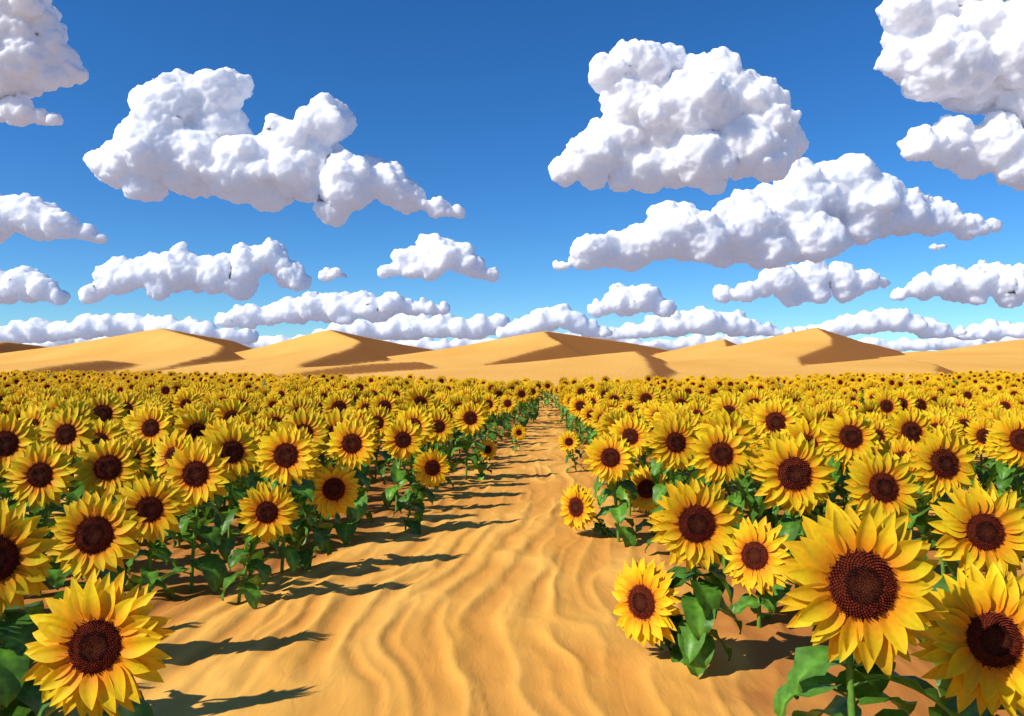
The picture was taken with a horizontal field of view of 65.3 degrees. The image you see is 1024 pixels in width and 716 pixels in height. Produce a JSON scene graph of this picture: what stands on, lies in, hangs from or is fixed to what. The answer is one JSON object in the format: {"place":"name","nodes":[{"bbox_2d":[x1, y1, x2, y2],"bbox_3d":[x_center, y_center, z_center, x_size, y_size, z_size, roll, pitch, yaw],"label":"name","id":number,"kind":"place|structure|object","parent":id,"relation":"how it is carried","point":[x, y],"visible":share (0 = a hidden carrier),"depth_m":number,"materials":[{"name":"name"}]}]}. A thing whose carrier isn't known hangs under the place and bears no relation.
{"place":"outdoors","nodes":[
{"label":"outdoors","id":0,"kind":"place"},
{"bbox_2d":[0,93,63,126],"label":"cloud","id":1,"kind":"structure","parent":0,"point":[19,110],"depth_m":670.43,"materials":[{"name":"white"}]},
{"bbox_2d":[0,265,70,304],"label":"cloud","id":2,"kind":"structure","parent":0,"point":[26,284],"depth_m":2822.40,"materials":[{"name":"white"}]},
{"bbox_2d":[0,0,88,98],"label":"cloud","id":3,"kind":"structure","parent":0,"point":[39,56],"depth_m":664.51,"materials":[{"name":"white"}]},
{"bbox_2d":[0,193,107,243],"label":"cloud","id":4,"kind":"structure","parent":0,"point":[37,218],"depth_m":1313.47,"materials":[{"name":"white"}]},
{"bbox_2d":[0,313,258,343],"bbox_3d":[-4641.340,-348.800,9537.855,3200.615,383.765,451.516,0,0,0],"label":"cloud","id":5,"kind":"structure","parent":0,"point":[85,326],"depth_m":9408.92,"materials":[{"name":"white"}]},
{"bbox_2d":[78,237,311,303],"bbox_3d":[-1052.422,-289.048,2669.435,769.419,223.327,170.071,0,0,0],"label":"cloud","id":6,"kind":"structure","parent":0,"point":[239,270],"depth_m":2620.00,"materials":[{"name":"white"}]},
{"bbox_2d":[83,67,464,226],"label":"cloud","id":7,"kind":"structure","parent":0,"point":[180,132],"depth_m":1142.46,"materials":[{"name":"white"}]},
{"bbox_2d":[214,290,449,328],"bbox_3d":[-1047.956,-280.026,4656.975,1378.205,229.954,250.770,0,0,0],"label":"cloud","id":8,"kind":"structure","parent":0,"point":[345,307],"depth_m":4591.24,"materials":[{"name":"white"}]},
{"bbox_2d":[318,267,346,281],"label":"cloud","id":9,"kind":"structure","parent":0,"point":[326,274],"depth_m":1934.93,"materials":[{"name":"white"}]},
{"bbox_2d":[311,313,509,340],"bbox_3d":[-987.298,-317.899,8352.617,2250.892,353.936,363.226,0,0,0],"label":"cloud","id":10,"kind":"structure","parent":0,"point":[402,326],"depth_m":8232.86,"materials":[{"name":"white"}]},
{"bbox_2d":[377,233,498,281],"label":"cloud","id":11,"kind":"structure","parent":0,"point":[432,257],"depth_m":1922.19,"materials":[{"name":"white"}]},
{"bbox_2d":[0,328,1023,395],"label":"sand dunes","id":12,"kind":"structure","parent":0,"point":[553,357],"depth_m":153.76,"materials":[{"name":"beige sand"}]},
{"bbox_2d":[0,369,1023,564],"bbox_3d":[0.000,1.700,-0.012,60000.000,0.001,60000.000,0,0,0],"label":"ground","id":13,"kind":"structure","parent":0,"point":[51,518],"depth_m":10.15,"materials":[{"name":"yellow plant"}]},
{"bbox_2d":[0,410,44,529],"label":"sunflower","id":14,"kind":"object","parent":13,"relation":"on","point":[17,437],"visible":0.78,"depth_m":6.00,"materials":[{"name":"yellow plant"}]},
{"bbox_2d":[0,498,61,715],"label":"sunflower","id":15,"kind":"object","parent":13,"relation":"on","point":[24,560],"visible":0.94,"depth_m":3.42,"materials":[{"name":"yellow plant"}]},
{"bbox_2d":[2,438,77,597],"bbox_3d":[-3.295,1.169,5.635,0.478,1.202,0.436,0,0,18],"label":"sunflower","id":16,"kind":"object","parent":13,"relation":"on","point":[40,476],"visible":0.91,"depth_m":5.58,"materials":[{"name":"yellow plant"}]},
{"bbox_2d":[45,487,145,599],"bbox_3d":[-2.265,1.232,4.358,0.489,1.065,0.419,0,0,-27],"label":"sunflower","id":17,"kind":"object","parent":13,"relation":"on","point":[95,531],"visible":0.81,"depth_m":4.28,"materials":[{"name":"yellow plant"}]},
{"bbox_2d":[114,473,190,600],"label":"sunflower","id":18,"kind":"object","parent":13,"relation":"on","point":[158,504],"visible":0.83,"depth_m":5.50,"materials":[{"name":"yellow plant"}]},
{"bbox_2d":[151,440,231,593],"bbox_3d":[-2.323,1.179,5.898,0.569,1.185,0.471,0,0,0],"label":"sunflower","id":19,"kind":"object","parent":13,"relation":"on","point":[198,473],"visible":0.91,"depth_m":5.79,"materials":[{"name":"yellow plant"}]},
{"bbox_2d":[204,422,259,560],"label":"sunflower","id":20,"kind":"object","parent":13,"relation":"on","point":[237,443],"visible":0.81,"depth_m":6.79,"materials":[{"name":"yellow plant"}]},
{"bbox_2d":[248,423,320,575],"bbox_3d":[-1.759,1.141,6.223,0.518,1.267,0.476,0,-1,-40],"label":"sunflower","id":21,"kind":"object","parent":13,"relation":"on","point":[283,456],"visible":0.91,"depth_m":6.18,"materials":[{"name":"yellow plant"}]},
{"bbox_2d":[294,461,360,569],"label":"sunflower","id":22,"kind":"object","parent":13,"relation":"on","point":[336,487],"visible":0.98,"depth_m":6.36,"materials":[{"name":"yellow plant"}]},
{"bbox_2d":[381,417,424,512],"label":"sunflower","id":23,"kind":"object","parent":13,"relation":"on","point":[402,438],"visible":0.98,"depth_m":8.79,"materials":[{"name":"yellow plant"}]},
{"bbox_2d":[421,407,448,457],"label":"sunflower","id":24,"kind":"object","parent":13,"relation":"on","point":[434,446],"visible":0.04,"depth_m":11.36,"materials":[{"name":"green plant"}]},
{"bbox_2d":[450,400,488,479],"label":"sunflower","id":25,"kind":"object","parent":13,"relation":"on","point":[470,419],"visible":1,"depth_m":11.30,"materials":[{"name":"yellow plant"}]},
{"bbox_2d":[472,438,497,479],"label":"sunflower","id":26,"kind":"object","parent":13,"relation":"on","point":[490,453],"visible":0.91,"depth_m":11.44,"materials":[{"name":"yellow plant"}]},
{"bbox_2d":[511,424,526,450],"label":"sunflower","id":27,"kind":"object","parent":13,"relation":"on","point":[518,432],"visible":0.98,"depth_m":15.04,"materials":[{"name":"yellow plant"}]},
{"bbox_2d":[558,430,583,471],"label":"sunflower","id":28,"kind":"object","parent":13,"relation":"on","point":[568,442],"visible":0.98,"depth_m":12.04,"materials":[{"name":"yellow plant"}]},
{"bbox_2d":[559,483,615,537],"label":"sunflower","id":29,"kind":"object","parent":13,"relation":"on","point":[577,512],"visible":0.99,"depth_m":7.63,"materials":[{"name":"yellow plant"}]},
{"bbox_2d":[582,431,637,546],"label":"sunflower","id":30,"kind":"object","parent":13,"relation":"on","point":[610,458],"visible":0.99,"depth_m":7.39,"materials":[{"name":"yellow plant"}]},
{"bbox_2d":[612,558,685,664],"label":"sunflower","id":31,"kind":"object","parent":13,"relation":"on","point":[645,609],"visible":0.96,"depth_m":4.44,"materials":[{"name":"yellow plant"}]},
{"bbox_2d":[647,478,742,677],"bbox_3d":[1.009,1.206,4.424,0.566,1.110,0.485,0,0,0],"label":"sunflower","id":32,"kind":"object","parent":13,"relation":"on","point":[694,521],"visible":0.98,"depth_m":4.28,"materials":[{"name":"yellow plant"}]},
{"bbox_2d":[687,421,752,573],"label":"sunflower","id":33,"kind":"object","parent":13,"relation":"on","point":[721,454],"visible":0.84,"depth_m":6.18,"materials":[{"name":"yellow plant"}]},
{"bbox_2d":[751,431,836,611],"bbox_3d":[1.875,1.129,5.401,0.559,1.278,0.431,0,0,0],"label":"sunflower","id":34,"kind":"object","parent":13,"relation":"on","point":[792,473],"visible":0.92,"depth_m":5.28,"materials":[{"name":"yellow plant"}]},
{"bbox_2d":[782,463,836,536],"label":"sunflower","id":35,"kind":"object","parent":13,"relation":"on","point":[786,514],"visible":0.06,"depth_m":6.27,"materials":[{"name":"green plant"}]},
{"bbox_2d":[818,407,879,519],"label":"sunflower","id":36,"kind":"object","parent":13,"relation":"on","point":[851,433],"visible":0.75,"depth_m":6.88,"materials":[{"name":"yellow plant"}]},
{"bbox_2d":[771,497,961,715],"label":"sunflower","id":37,"kind":"object","parent":13,"relation":"on","point":[866,597],"visible":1,"depth_m":2.49,"materials":[{"name":"yellow plant"}]},
{"bbox_2d":[843,449,924,642],"bbox_3d":[2.317,1.166,4.953,0.533,1.198,0.513,0,0,33],"label":"sunflower","id":38,"kind":"object","parent":13,"relation":"on","point":[888,481],"visible":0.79,"depth_m":4.89,"materials":[{"name":"yellow plant"}]},
{"bbox_2d":[883,406,941,533],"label":"sunflower","id":39,"kind":"object","parent":13,"relation":"on","point":[914,424],"visible":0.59,"depth_m":7.59,"materials":[{"name":"yellow plant"}]},
{"bbox_2d":[894,450,936,559],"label":"sunflower","id":40,"kind":"object","parent":13,"relation":"on","point":[907,456],"visible":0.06,"depth_m":6.07,"materials":[{"name":"green plant"}]},
{"bbox_2d":[907,427,975,577],"bbox_3d":[3.054,1.125,5.630,0.505,1.289,0.480,0,-1,37],"label":"sunflower","id":41,"kind":"object","parent":13,"relation":"on","point":[942,462],"visible":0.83,"depth_m":5.59,"materials":[{"name":"yellow plant"}]},
{"bbox_2d":[909,559,1023,715],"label":"sunflower","id":42,"kind":"object","parent":13,"relation":"on","point":[975,651],"visible":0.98,"depth_m":2.69,"materials":[{"name":"yellow plant"}]},
{"bbox_2d":[925,478,1023,696],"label":"sunflower","id":43,"kind":"object","parent":13,"relation":"on","point":[979,528],"visible":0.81,"depth_m":3.94,"materials":[{"name":"yellow plant"}]},
{"bbox_2d":[984,410,1023,556],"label":"sunflower","id":44,"kind":"object","parent":13,"relation":"on","point":[1007,437],"visible":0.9,"depth_m":7.00,"materials":[{"name":"yellow plant"}]},
{"bbox_2d":[0,0,1023,352],"label":"sky","id":45,"kind":"structure","parent":0,"point":[475,101],"materials":[{"name":"blue"}]},
{"bbox_2d":[2,403,1023,715],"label":"sand path","id":46,"kind":"structure","parent":0,"point":[490,595],"depth_m":5.03,"materials":[{"name":"beige sand"}]},
{"bbox_2d":[32,406,98,516],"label":"sunflower","id":47,"kind":"object","parent":46,"relation":"on","point":[67,428],"visible":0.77,"depth_m":6.99,"materials":[{"name":"yellow plant"}]},
{"bbox_2d":[20,568,175,715],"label":"sunflower","id":48,"kind":"object","parent":46,"relation":"on","point":[92,650],"visible":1,"depth_m":2.70,"materials":[{"name":"yellow plant"}]},
{"bbox_2d":[73,438,141,580],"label":"sunflower","id":49,"kind":"object","parent":46,"relation":"on","point":[102,466],"visible":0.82,"depth_m":6.28,"materials":[{"name":"yellow plant"}]},
{"bbox_2d":[128,404,175,478],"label":"sunflower","id":50,"kind":"object","parent":46,"relation":"on","point":[152,425],"visible":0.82,"depth_m":8.18,"materials":[{"name":"yellow plant"}]},
{"bbox_2d":[220,481,299,607],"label":"sunflower","id":51,"kind":"object","parent":46,"relation":"on","point":[267,514],"visible":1,"depth_m":5.49,"materials":[{"name":"yellow plant"}]},
{"bbox_2d":[322,418,380,544],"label":"sunflower","id":52,"kind":"object","parent":46,"relation":"on","point":[351,443],"visible":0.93,"depth_m":7.47,"materials":[{"name":"yellow plant"}]},
{"bbox_2d":[393,448,449,534],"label":"sunflower","id":53,"kind":"object","parent":46,"relation":"on","point":[431,467],"visible":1,"depth_m":7.90,"materials":[{"name":"yellow plant"}]},
{"bbox_2d":[624,465,669,534],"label":"sunflower","id":54,"kind":"object","parent":46,"relation":"on","point":[641,478],"visible":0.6,"depth_m":7.64,"materials":[{"name":"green plant"}]},
{"bbox_2d":[644,412,698,552],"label":"sunflower","id":55,"kind":"object","parent":46,"relation":"on","point":[670,440],"visible":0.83,"depth_m":6.89,"materials":[{"name":"yellow plant"}]},
{"bbox_2d":[723,516,792,627],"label":"sunflower","id":56,"kind":"object","parent":46,"relation":"on","point":[760,549],"visible":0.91,"depth_m":4.99,"materials":[{"name":"yellow plant"}]},
{"bbox_2d":[22,332,1023,351],"bbox_3d":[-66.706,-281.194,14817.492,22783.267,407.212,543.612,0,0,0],"label":"cloud","id":57,"kind":"structure","parent":0,"point":[902,344],"depth_m":14688.48,"materials":[{"name":"white"}]},
{"bbox_2d":[496,303,612,338],"bbox_3d":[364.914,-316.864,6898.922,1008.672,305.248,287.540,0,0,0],"label":"cloud","id":58,"kind":"structure","parent":0,"point":[563,316],"depth_m":6812.19,"materials":[{"name":"white"}]},
{"bbox_2d":[587,283,676,317],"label":"cloud","id":59,"kind":"structure","parent":0,"point":[620,299],"depth_m":3723.12,"materials":[{"name":"white"}]},
{"bbox_2d":[548,38,808,194],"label":"cloud","id":60,"kind":"structure","parent":0,"point":[713,121],"depth_m":927.27,"materials":[{"name":"white"}]},
{"bbox_2d":[591,306,794,340],"bbox_3d":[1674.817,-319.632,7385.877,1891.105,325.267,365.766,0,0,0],"label":"cloud","id":61,"kind":"structure","parent":0,"point":[703,320],"depth_m":7320.63,"materials":[{"name":"white"}]},
{"bbox_2d":[552,153,1002,271],"bbox_3d":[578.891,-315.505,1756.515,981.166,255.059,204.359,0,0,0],"label":"cloud","id":62,"kind":"structure","parent":0,"point":[806,209],"depth_m":1696.67,"materials":[{"name":"white"}]},
{"bbox_2d":[713,260,890,307],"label":"cloud","id":63,"kind":"structure","parent":0,"point":[787,286],"depth_m":2860.29,"materials":[{"name":"white"}]},
{"bbox_2d":[794,307,966,338],"bbox_3d":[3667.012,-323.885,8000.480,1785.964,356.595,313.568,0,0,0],"label":"cloud","id":64,"kind":"structure","parent":0,"point":[881,319],"depth_m":7905.95,"materials":[{"name":"white"}]},
{"bbox_2d":[929,243,946,249],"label":"cloud","id":65,"kind":"structure","parent":0,"point":[934,246],"depth_m":1438.13,"materials":[{"name":"white"}]},
{"bbox_2d":[873,0,1023,128],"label":"cloud","id":66,"kind":"structure","parent":0,"point":[962,56],"depth_m":877.86,"materials":[{"name":"white"}]},
{"bbox_2d":[890,260,1023,307],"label":"cloud","id":67,"kind":"structure","parent":0,"point":[982,281],"depth_m":3039.12,"materials":[{"name":"white"}]},
{"bbox_2d":[897,110,1023,190],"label":"cloud","id":68,"kind":"structure","parent":0,"point":[961,146],"depth_m":894.52,"materials":[{"name":"white"}]},
{"bbox_2d":[955,319,1023,341],"bbox_3d":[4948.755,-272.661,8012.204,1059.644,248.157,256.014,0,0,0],"label":"cloud","id":69,"kind":"structure","parent":0,"point":[987,330],"depth_m":7951.94,"materials":[{"name":"white"}]}
]}

